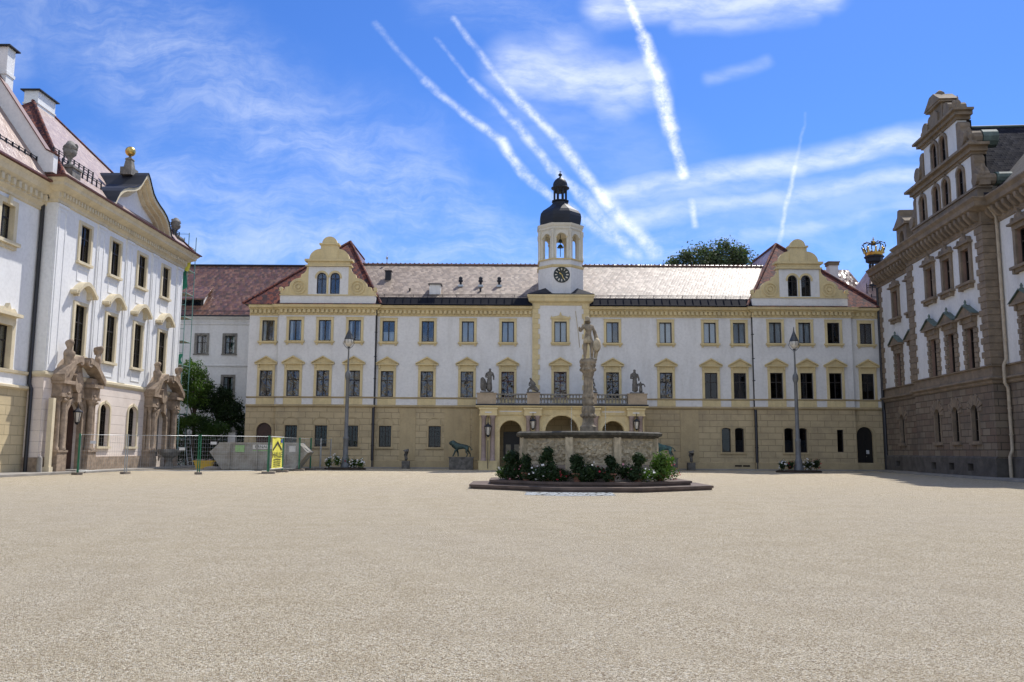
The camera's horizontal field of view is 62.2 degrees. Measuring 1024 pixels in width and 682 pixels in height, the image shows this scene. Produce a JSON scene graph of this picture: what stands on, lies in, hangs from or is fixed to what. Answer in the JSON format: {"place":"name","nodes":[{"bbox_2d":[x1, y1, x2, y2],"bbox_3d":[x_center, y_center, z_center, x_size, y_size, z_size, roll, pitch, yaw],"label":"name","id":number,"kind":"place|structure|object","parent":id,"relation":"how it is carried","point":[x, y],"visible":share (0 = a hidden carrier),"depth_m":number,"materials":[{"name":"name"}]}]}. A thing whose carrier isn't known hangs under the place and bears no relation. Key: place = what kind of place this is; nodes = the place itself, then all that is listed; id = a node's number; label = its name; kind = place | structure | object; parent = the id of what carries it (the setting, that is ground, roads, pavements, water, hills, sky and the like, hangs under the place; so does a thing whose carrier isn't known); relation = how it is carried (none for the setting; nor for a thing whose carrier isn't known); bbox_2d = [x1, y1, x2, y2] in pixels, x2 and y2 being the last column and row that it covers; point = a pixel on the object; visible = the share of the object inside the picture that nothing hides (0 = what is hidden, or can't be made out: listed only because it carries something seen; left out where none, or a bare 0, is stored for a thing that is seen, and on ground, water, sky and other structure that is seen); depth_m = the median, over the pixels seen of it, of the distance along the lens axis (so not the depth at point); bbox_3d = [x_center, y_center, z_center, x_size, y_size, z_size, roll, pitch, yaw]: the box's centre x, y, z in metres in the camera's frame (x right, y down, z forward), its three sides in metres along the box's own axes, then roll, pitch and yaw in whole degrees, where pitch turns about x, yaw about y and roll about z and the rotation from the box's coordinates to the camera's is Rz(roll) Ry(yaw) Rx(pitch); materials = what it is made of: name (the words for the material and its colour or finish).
{"place":"outdoors","nodes":[
{"label":"outdoors","id":0,"kind":"place"},
{"bbox_2d":[0,465,194,476],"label":"pavement","id":1,"kind":"structure","parent":0,"point":[11,474],"depth_m":50.88,"materials":[{"name":"stone"}]},
{"bbox_2d":[42,398,55,471],"bbox_3d":[-26.976,5.478,49.533,0.400,4.300,0.400,0,-7,1],"label":"pale post","id":2,"kind":"object","parent":1,"relation":"on","point":[47,467],"visible":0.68,"depth_m":49.45,"materials":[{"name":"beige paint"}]},
{"bbox_2d":[176,233,196,464],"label":"scaffold","id":3,"kind":"object","parent":1,"relation":"on","point":[185,295],"visible":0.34,"depth_m":70.45,"materials":[{"name":"green painted metal"},{"name":"wooden plank"}]},
{"bbox_2d":[0,466,1023,681],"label":"courtyard gravel","id":4,"kind":"structure","parent":0,"point":[366,575],"depth_m":9.96,"materials":[{"name":"gravel"}]},
{"bbox_2d":[120,434,199,473],"bbox_3d":[-20.651,6.663,49.943,4.432,2.317,0.760,0,-7,0],"label":"fence panel","id":5,"kind":"object","parent":4,"relation":"on","point":[182,449],"visible":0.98,"depth_m":49.95,"materials":[{"name":"metal"}]},
{"bbox_2d":[176,412,203,464],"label":"tree","id":6,"kind":"object","parent":4,"relation":"on","point":[184,423],"visible":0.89,"depth_m":70.29,"materials":[{"name":"green plant"}]},
{"bbox_2d":[180,357,214,464],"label":"tree","id":7,"kind":"object","parent":4,"relation":"on","point":[196,387],"visible":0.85,"depth_m":71.65,"materials":[{"name":"green plant"}]},
{"bbox_2d":[187,414,231,459],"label":"tree","id":8,"kind":"object","parent":4,"relation":"on","point":[208,428],"visible":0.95,"depth_m":70.59,"materials":[{"name":"green plant"}]},
{"bbox_2d":[176,432,242,465],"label":"bush","id":9,"kind":"object","parent":4,"relation":"on","point":[181,442],"visible":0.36,"depth_m":73.04,"materials":[{"name":"green plant"}]},
{"bbox_2d":[191,382,244,466],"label":"tree","id":10,"kind":"object","parent":4,"relation":"on","point":[222,405],"visible":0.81,"depth_m":72.36,"materials":[{"name":"green plant"}]},
{"bbox_2d":[194,435,268,474],"bbox_3d":[-16.715,6.800,50.837,4.196,2.317,0.760,4,-8,-28],"label":"fence panel","id":11,"kind":"object","parent":4,"relation":"on","point":[198,473],"visible":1,"depth_m":50.83,"materials":[{"name":"green paint"}]},
{"bbox_2d":[210,442,313,470],"bbox_3d":[-17.796,8.211,60.423,6.940,1.956,1.940,0,-7,0],"label":"waste skip","id":12,"kind":"object","parent":4,"relation":"on","point":[306,452],"visible":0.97,"depth_m":59.54,"materials":[{"name":"grey metal"}]},
{"bbox_2d":[261,436,283,473],"bbox_3d":[-14.935,7.174,53.659,0.760,2.317,4.057,1,-7,-3],"label":"fence panel","id":13,"kind":"object","parent":4,"relation":"on","point":[269,460],"visible":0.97,"depth_m":51.94,"materials":[{"name":"green paint"}]},
{"bbox_2d":[270,436,283,469],"bbox_3d":[-14.877,7.080,53.776,0.075,2.041,3.600,1,-7,-3],"label":"banner","id":14,"kind":"object","parent":13,"relation":"attached to","point":[277,453],"visible":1,"depth_m":53.72,"materials":[{"name":"yellow plastic"}]},
{"bbox_2d":[324,467,365,469],"bbox_3d":[-12.450,9.506,63.295,3.100,0.180,1.832,0,-7,0],"label":"flower bed","id":15,"kind":"object","parent":4,"relation":"on","point":[342,468],"visible":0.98,"depth_m":62.65,"materials":[{"name":"stone"}]},
{"bbox_2d":[340,325,354,466],"bbox_3d":[-12.420,4.194,63.980,0.719,10.900,0.719,-6,-10,40],"label":"lamp post","id":16,"kind":"object","parent":15,"relation":"on","point":[348,340],"visible":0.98,"depth_m":63.80,"materials":[{"name":"metal"}]},
{"bbox_2d":[448,440,473,469],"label":"lion statue","id":17,"kind":"object","parent":4,"relation":"on","point":[461,463],"visible":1,"depth_m":65.13,"materials":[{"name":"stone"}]},
{"bbox_2d":[469,359,713,492],"bbox_3d":[3.131,3.411,35.356,9.600,5.308,8.640,0,-7,0],"label":"fountain","id":18,"kind":"object","parent":4,"relation":"on","point":[587,442],"visible":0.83,"depth_m":32.75,"materials":[{"name":"beige stone"}]},
{"bbox_2d":[500,449,521,479],"bbox_3d":[0.025,4.925,33.836,0.997,1.252,0.853,0,-7,0],"label":"shrub","id":19,"kind":"object","parent":18,"relation":"on","point":[511,457],"visible":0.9,"depth_m":33.75,"materials":[{"name":"green plant"}]},
{"bbox_2d":[536,446,558,480],"bbox_3d":[1.374,4.692,32.349,0.850,1.406,0.782,-5,-9,35],"label":"shrub","id":20,"kind":"object","parent":18,"relation":"on","point":[548,451],"visible":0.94,"depth_m":32.30,"materials":[{"name":"green plant"}]},
{"bbox_2d":[569,453,589,481],"bbox_3d":[2.545,4.779,32.002,0.840,1.144,0.689,-5,-9,34],"label":"shrub","id":21,"kind":"object","parent":18,"relation":"on","point":[577,462],"visible":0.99,"depth_m":31.92,"materials":[{"name":"green plant"}]},
{"bbox_2d":[575,311,600,360],"bbox_3d":[3.199,-0.204,35.824,1.089,2.085,0.492,0,-7,0],"label":"statue","id":22,"kind":"object","parent":18,"relation":"on","point":[595,344],"visible":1,"depth_m":35.69,"materials":[{"name":"stone"}]},
{"bbox_2d":[601,454,619,481],"bbox_3d":[3.668,4.793,31.977,0.772,1.071,0.575,6,-10,-39],"label":"shrub","id":23,"kind":"object","parent":18,"relation":"on","point":[610,475],"visible":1,"depth_m":31.90,"materials":[{"name":"green plant"}]},
{"bbox_2d":[626,452,647,481],"bbox_3d":[4.761,4.795,32.314,0.890,1.174,0.671,0,-7,0],"label":"shrub","id":24,"kind":"object","parent":18,"relation":"on","point":[638,460],"visible":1,"depth_m":32.20,"materials":[{"name":"green plant"}]},
{"bbox_2d":[649,450,675,480],"bbox_3d":[5.767,4.886,33.138,1.327,1.282,0.929,0,-7,0],"label":"shrub","id":25,"kind":"object","parent":18,"relation":"on","point":[659,464],"visible":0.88,"depth_m":33.01,"materials":[{"name":"green plant"}]},
{"bbox_2d":[776,470,821,472],"bbox_3d":[21.062,9.566,62.303,3.400,0.180,2.009,0,-7,0],"label":"flower bed","id":26,"kind":"object","parent":4,"relation":"on","point":[798,471],"visible":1,"depth_m":61.56,"materials":[{"name":"stone"}]},
{"bbox_2d":[788,327,803,469],"bbox_3d":[21.091,4.303,62.982,0.719,10.800,0.719,7,-10,-40],"label":"lamp post","id":27,"kind":"object","parent":26,"relation":"on","point":[794,342],"visible":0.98,"depth_m":62.77,"materials":[{"name":"metal"}]},
{"bbox_2d":[0,0,1023,281],"label":"sky","id":28,"kind":"structure","parent":0,"point":[404,131],"materials":[{"name":"blue"}]},
{"bbox_2d":[525,492,615,495],"bbox_3d":[2.020,5.315,29.464,3.200,0.001,2.600,0,-7,0],"label":"paved patch","id":29,"kind":"object","parent":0,"point":[573,493],"visible":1,"depth_m":29.73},
{"bbox_2d":[874,470,1023,482],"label":"pavement","id":30,"kind":"structure","parent":0,"point":[972,477],"depth_m":51.74,"materials":[{"name":"stone"}]},
{"label":"ground","id":31,"kind":"structure","parent":0,"visible":0},
{"bbox_2d":[0,44,201,472],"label":"palace wing","id":32,"kind":"structure","parent":31,"relation":"on","point":[99,253],"depth_m":53.82,"materials":[{"name":"paint"}]},
{"bbox_2d":[0,194,20,250],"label":"window","id":33,"kind":"structure","parent":32,"relation":"in","point":[11,244],"depth_m":47.60,"materials":[{"name":"beige stone"}]},
{"bbox_2d":[0,303,23,369],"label":"window","id":34,"kind":"structure","parent":32,"relation":"in","point":[8,316],"depth_m":47.54,"materials":[{"name":"beige stone"}]},
{"bbox_2d":[65,405,73,468],"bbox_3d":[-27.495,5.867,52.261,0.200,4.180,1.700,0,-7,1],"label":"door","id":35,"kind":"structure","parent":32,"relation":"in","point":[69,437],"depth_m":52.71,"materials":[{"name":"red wood"}]},
{"bbox_2d":[63,140,82,180],"bbox_3d":[-27.422,-11.168,52.592,1.160,2.595,1.160,0,-7,1],"label":"roof urn","id":36,"kind":"object","parent":32,"relation":"on","point":[70,149],"visible":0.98,"depth_m":52.42,"materials":[{"name":"grey stone"}]},
{"bbox_2d":[70,282,98,357],"bbox_3d":[-27.158,-1.325,53.438,0.810,4.810,2.700,0,-7,1],"label":"window","id":37,"kind":"structure","parent":32,"relation":"in","point":[78,311],"depth_m":53.58,"materials":[{"name":"beige stone"}]},
{"bbox_2d":[76,220,93,268],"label":"window","id":38,"kind":"structure","parent":32,"relation":"in","point":[83,234],"depth_m":54.16,"materials":[{"name":"beige stone"}]},
{"bbox_2d":[95,400,111,448],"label":"window","id":39,"kind":"structure","parent":32,"relation":"in","point":[101,409],"depth_m":56.87,"materials":[{"name":"beige stone"}]},
{"bbox_2d":[101,294,127,365],"bbox_3d":[-27.112,-0.807,57.454,0.810,4.810,2.700,0,-7,1],"label":"window","id":40,"kind":"structure","parent":32,"relation":"in","point":[121,305],"depth_m":57.59,"materials":[{"name":"beige stone"}]},
{"bbox_2d":[107,236,122,280],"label":"window","id":41,"kind":"structure","parent":32,"relation":"in","point":[114,247],"depth_m":58.25,"materials":[{"name":"beige stone"}]},
{"bbox_2d":[120,146,137,174],"bbox_3d":[-27.416,-12.875,60.879,0.800,2.200,1.100,0,-7,1],"label":"gilded ball","id":42,"kind":"object","parent":32,"relation":"on","point":[128,168],"visible":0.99,"depth_m":60.63,"materials":[{"name":"gold metal"}]},
{"bbox_2d":[124,404,138,448],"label":"window","id":43,"kind":"structure","parent":32,"relation":"in","point":[129,421],"depth_m":61.03,"materials":[{"name":"beige stone"}]},
{"bbox_2d":[129,304,152,370],"bbox_3d":[-27.059,-0.283,61.517,0.810,4.810,2.700,0,-7,1],"label":"window","id":44,"kind":"structure","parent":32,"relation":"in","point":[147,315],"depth_m":61.64,"materials":[{"name":"beige stone"}]},
{"bbox_2d":[135,250,148,291],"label":"window","id":45,"kind":"structure","parent":32,"relation":"in","point":[140,267],"depth_m":62.27,"materials":[{"name":"beige stone"}]},
{"bbox_2d":[159,263,171,301],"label":"window","id":46,"kind":"structure","parent":32,"relation":"in","point":[164,272],"depth_m":66.42,"materials":[{"name":"beige stone"}]},
{"bbox_2d":[155,313,175,373],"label":"window","id":47,"kind":"structure","parent":32,"relation":"in","point":[170,323],"depth_m":65.90,"materials":[{"name":"beige stone"}]},
{"bbox_2d":[177,264,304,464],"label":"wing","id":48,"kind":"structure","parent":31,"relation":"on","point":[219,337],"depth_m":76.83,"materials":[{"name":"paint"}]},
{"bbox_2d":[242,172,887,469],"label":"palace wing","id":49,"kind":"structure","parent":31,"relation":"on","point":[705,352],"depth_m":69.49,"materials":[{"name":"paint"}]},
{"bbox_2d":[253,420,273,441],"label":"door","id":50,"kind":"structure","parent":49,"relation":"in","point":[266,428],"depth_m":68.88,"materials":[{"name":"red wood"}]},
{"bbox_2d":[254,356,277,395],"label":"window","id":51,"kind":"structure","parent":49,"relation":"in","point":[264,363],"depth_m":69.40,"materials":[{"name":"beige stone"}]},
{"bbox_2d":[257,317,277,344],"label":"window","id":52,"kind":"structure","parent":49,"relation":"in","point":[262,335],"depth_m":69.91,"materials":[{"name":"beige stone"}]},
{"bbox_2d":[281,355,304,395],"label":"window","id":53,"kind":"structure","parent":49,"relation":"in","point":[292,363],"depth_m":69.08,"materials":[{"name":"beige stone"}]},
{"bbox_2d":[284,316,304,344],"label":"window","id":54,"kind":"structure","parent":49,"relation":"in","point":[289,328],"depth_m":69.56,"materials":[{"name":"beige stone"}]},
{"bbox_2d":[312,416,329,447],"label":"window","id":55,"kind":"structure","parent":49,"relation":"in","point":[320,431],"depth_m":68.58,"materials":[{"name":"beige stone"}]},
{"bbox_2d":[311,355,334,395],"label":"window","id":56,"kind":"structure","parent":49,"relation":"in","point":[322,363],"depth_m":69.08,"materials":[{"name":"beige stone"}]},
{"bbox_2d":[314,317,333,344],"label":"window","id":57,"kind":"structure","parent":49,"relation":"in","point":[319,320],"depth_m":69.56,"materials":[{"name":"beige stone"}]},
{"bbox_2d":[342,356,364,395],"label":"window","id":58,"kind":"structure","parent":49,"relation":"in","point":[356,364],"depth_m":69.10,"materials":[{"name":"beige stone"}]},
{"bbox_2d":[376,417,393,448],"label":"window","id":59,"kind":"structure","parent":49,"relation":"in","point":[384,439],"depth_m":68.90,"materials":[{"name":"glass"}]},
{"bbox_2d":[376,356,398,396],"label":"window","id":60,"kind":"structure","parent":49,"relation":"in","point":[386,364],"depth_m":69.42,"materials":[{"name":"beige stone"}]},
{"bbox_2d":[378,318,397,345],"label":"window","id":61,"kind":"structure","parent":49,"relation":"in","point":[388,337],"depth_m":69.91,"materials":[{"name":"beige stone"}]},
{"bbox_2d":[415,357,438,396],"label":"window","id":62,"kind":"structure","parent":49,"relation":"in","point":[426,364],"depth_m":69.40,"materials":[{"name":"beige stone"}]},
{"bbox_2d":[418,318,437,345],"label":"window","id":63,"kind":"structure","parent":49,"relation":"in","point":[421,320],"depth_m":69.88,"materials":[{"name":"beige stone"}]},
{"bbox_2d":[426,417,443,448],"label":"window","id":64,"kind":"structure","parent":49,"relation":"in","point":[435,431],"depth_m":68.90,"materials":[{"name":"glass"}]},
{"bbox_2d":[455,357,478,396],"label":"window","id":65,"kind":"structure","parent":49,"relation":"in","point":[467,365],"depth_m":69.42,"materials":[{"name":"beige stone"}]},
{"bbox_2d":[458,318,477,345],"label":"window","id":66,"kind":"structure","parent":49,"relation":"in","point":[467,330],"depth_m":69.91,"materials":[{"name":"beige stone"}]},
{"bbox_2d":[496,357,518,397],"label":"window","id":67,"kind":"structure","parent":49,"relation":"in","point":[507,366],"depth_m":69.44,"materials":[{"name":"beige stone"}]},
{"bbox_2d":[498,318,517,345],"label":"window","id":68,"kind":"structure","parent":49,"relation":"in","point":[507,326],"depth_m":69.93,"materials":[{"name":"beige stone"}]},
{"bbox_2d":[503,432,519,460],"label":"door","id":69,"kind":"structure","parent":49,"relation":"in","point":[510,439],"depth_m":68.83,"materials":[{"name":"black paint"}]},
{"bbox_2d":[550,312,570,344],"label":"window","id":70,"kind":"structure","parent":49,"relation":"in","point":[560,328],"depth_m":69.74,"materials":[{"name":"beige stone"}]},
{"bbox_2d":[549,357,571,397],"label":"window","id":71,"kind":"structure","parent":49,"relation":"in","point":[559,367],"depth_m":69.24,"materials":[{"name":"beige stone"}]},
{"bbox_2d":[601,358,623,397],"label":"window","id":72,"kind":"structure","parent":49,"relation":"in","point":[612,365],"depth_m":69.39,"materials":[{"name":"beige stone"}]},
{"bbox_2d":[603,319,622,346],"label":"window","id":73,"kind":"structure","parent":49,"relation":"in","point":[608,323],"depth_m":69.91,"materials":[{"name":"stone"}]},
{"bbox_2d":[656,319,675,346],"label":"window","id":74,"kind":"structure","parent":49,"relation":"in","point":[669,338],"depth_m":69.93,"materials":[{"name":"stone"}]},
{"bbox_2d":[654,358,677,397],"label":"window","id":75,"kind":"structure","parent":49,"relation":"in","point":[665,366],"depth_m":69.40,"materials":[{"name":"stone"}]},
{"bbox_2d":[700,319,720,346],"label":"window","id":76,"kind":"structure","parent":49,"relation":"in","point":[709,333],"depth_m":69.92,"materials":[{"name":"stone"}]},
{"bbox_2d":[699,358,722,398],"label":"window","id":77,"kind":"structure","parent":49,"relation":"in","point":[710,368],"depth_m":69.40,"materials":[{"name":"stone"}]},
{"bbox_2d":[720,427,733,453],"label":"window","id":78,"kind":"structure","parent":49,"relation":"in","point":[726,447],"depth_m":68.88,"materials":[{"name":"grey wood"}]},
{"bbox_2d":[730,320,749,347],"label":"window","id":79,"kind":"structure","parent":49,"relation":"in","point":[738,328],"depth_m":69.93,"materials":[{"name":"stone"}]},
{"bbox_2d":[728,358,751,398],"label":"window","id":80,"kind":"structure","parent":49,"relation":"in","point":[739,368],"depth_m":69.40,"materials":[{"name":"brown wood"}]},
{"bbox_2d":[734,427,746,453],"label":"window","id":81,"kind":"structure","parent":49,"relation":"in","point":[739,441],"depth_m":68.88,"materials":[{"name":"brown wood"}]},
{"bbox_2d":[766,319,785,346],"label":"window","id":82,"kind":"structure","parent":49,"relation":"in","point":[772,340],"depth_m":69.57,"materials":[{"name":"stone"}]},
{"bbox_2d":[764,358,788,398],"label":"window","id":83,"kind":"structure","parent":49,"relation":"in","point":[775,368],"depth_m":69.05,"materials":[{"name":"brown wood"}]},
{"bbox_2d":[783,427,794,453],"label":"window","id":84,"kind":"structure","parent":49,"relation":"in","point":[788,434],"depth_m":68.53,"materials":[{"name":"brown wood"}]},
{"bbox_2d":[795,319,815,346],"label":"window","id":85,"kind":"structure","parent":49,"relation":"in","point":[800,333],"depth_m":69.59,"materials":[{"name":"beige stone"}]},
{"bbox_2d":[796,358,818,398],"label":"window","id":86,"kind":"structure","parent":49,"relation":"in","point":[805,368],"depth_m":69.07,"materials":[{"name":"beige stone"}]},
{"bbox_2d":[824,319,844,347],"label":"window","id":87,"kind":"structure","parent":49,"relation":"in","point":[826,321],"depth_m":69.52,"materials":[{"name":"beige stone"}]},
{"bbox_2d":[823,358,847,398],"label":"window","id":88,"kind":"structure","parent":49,"relation":"in","point":[834,368],"depth_m":69.05,"materials":[{"name":"beige stone"}]},
{"bbox_2d":[856,320,876,347],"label":"window","id":89,"kind":"structure","parent":49,"relation":"in","point":[859,322],"depth_m":69.86,"materials":[{"name":"beige stone"}]},
{"bbox_2d":[856,424,876,462],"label":"door","id":90,"kind":"structure","parent":49,"relation":"in","point":[865,449],"depth_m":68.81,"materials":[{"name":"black paint"}]},
{"bbox_2d":[856,359,879,399],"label":"window","id":91,"kind":"structure","parent":49,"relation":"in","point":[866,369],"depth_m":69.39,"materials":[{"name":"beige stone"}]},
{"bbox_2d":[663,235,758,264],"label":"tree","id":92,"kind":"object","parent":31,"relation":"on","point":[732,255],"visible":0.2,"depth_m":98.62,"materials":[{"name":"green plant"}]},
{"bbox_2d":[855,273,876,299],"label":"house","id":93,"kind":"structure","parent":31,"relation":"on","point":[864,286],"depth_m":76.29,"materials":[{"name":"white paint"}]},
{"bbox_2d":[866,90,1023,477],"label":"palace wing","id":94,"kind":"structure","parent":31,"relation":"on","point":[946,275],"depth_m":53.99,"materials":[{"name":"stone"}]},
{"bbox_2d":[861,237,885,285],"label":"crown","id":95,"kind":"object","parent":94,"relation":"on","point":[872,257],"visible":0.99,"depth_m":76.16,"materials":[{"name":"metal"}]},
{"bbox_2d":[887,278,901,324],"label":"window","id":96,"kind":"structure","parent":94,"relation":"in","point":[894,286],"depth_m":66.18,"materials":[{"name":"brown stone"}]},
{"bbox_2d":[887,331,904,385],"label":"window","id":97,"kind":"structure","parent":94,"relation":"in","point":[896,343],"depth_m":65.69,"materials":[{"name":"brown stone"}]},
{"bbox_2d":[919,253,937,306],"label":"window","id":98,"kind":"structure","parent":94,"relation":"in","point":[928,262],"depth_m":57.99,"materials":[{"name":"brown stone"}]},
{"bbox_2d":[919,314,941,376],"bbox_3d":[28.472,0.265,57.416,0.715,4.230,2.430,0,-7,5],"label":"window","id":99,"kind":"structure","parent":94,"relation":"in","point":[930,330],"depth_m":57.55,"materials":[{"name":"brown stone"}]},
{"bbox_2d":[930,399,943,444],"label":"window","id":100,"kind":"structure","parent":94,"relation":"in","point":[936,405],"depth_m":57.03,"materials":[{"name":"brown stone"}]},
{"bbox_2d":[935,243,955,299],"bbox_3d":[28.331,-4.595,55.274,0.595,3.600,2.010,0,-7,5],"label":"window","id":101,"kind":"structure","parent":94,"relation":"in","point":[946,251],"depth_m":55.31,"materials":[{"name":"brown stone"}]},
{"bbox_2d":[936,307,959,373],"bbox_3d":[28.246,-0.087,54.698,0.715,4.230,2.430,0,-7,5],"label":"window","id":102,"kind":"structure","parent":94,"relation":"in","point":[947,322],"depth_m":54.85,"materials":[{"name":"brown stone"}]},
{"bbox_2d":[948,397,961,444],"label":"window","id":103,"kind":"structure","parent":94,"relation":"in","point":[954,403],"depth_m":54.30,"materials":[{"name":"brown stone"}]},
{"bbox_2d":[953,233,975,291],"bbox_3d":[28.105,-4.947,52.556,0.595,3.600,2.010,0,-7,5],"label":"window","id":104,"kind":"structure","parent":94,"relation":"in","point":[965,242],"depth_m":52.61,"materials":[{"name":"brown stone"}]},
{"bbox_2d":[954,300,980,369],"bbox_3d":[28.020,-0.439,51.980,0.715,4.230,2.430,0,-7,5],"label":"window","id":105,"kind":"structure","parent":94,"relation":"in","point":[966,316],"depth_m":52.11,"materials":[{"name":"brown stone"}]},
{"bbox_2d":[966,394,982,444],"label":"window","id":106,"kind":"structure","parent":94,"relation":"in","point":[974,400],"depth_m":51.61,"materials":[{"name":"brown stone"}]},
{"bbox_2d":[1006,208,1023,274],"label":"window","id":107,"kind":"structure","parent":94,"relation":"in","point":[1017,221],"depth_m":47.63,"materials":[{"name":"brown stone"}]},
{"bbox_2d":[1007,283,1023,359],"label":"window","id":108,"kind":"structure","parent":94,"relation":"in","point":[1017,300],"depth_m":47.16,"materials":[{"name":"brown stone"}]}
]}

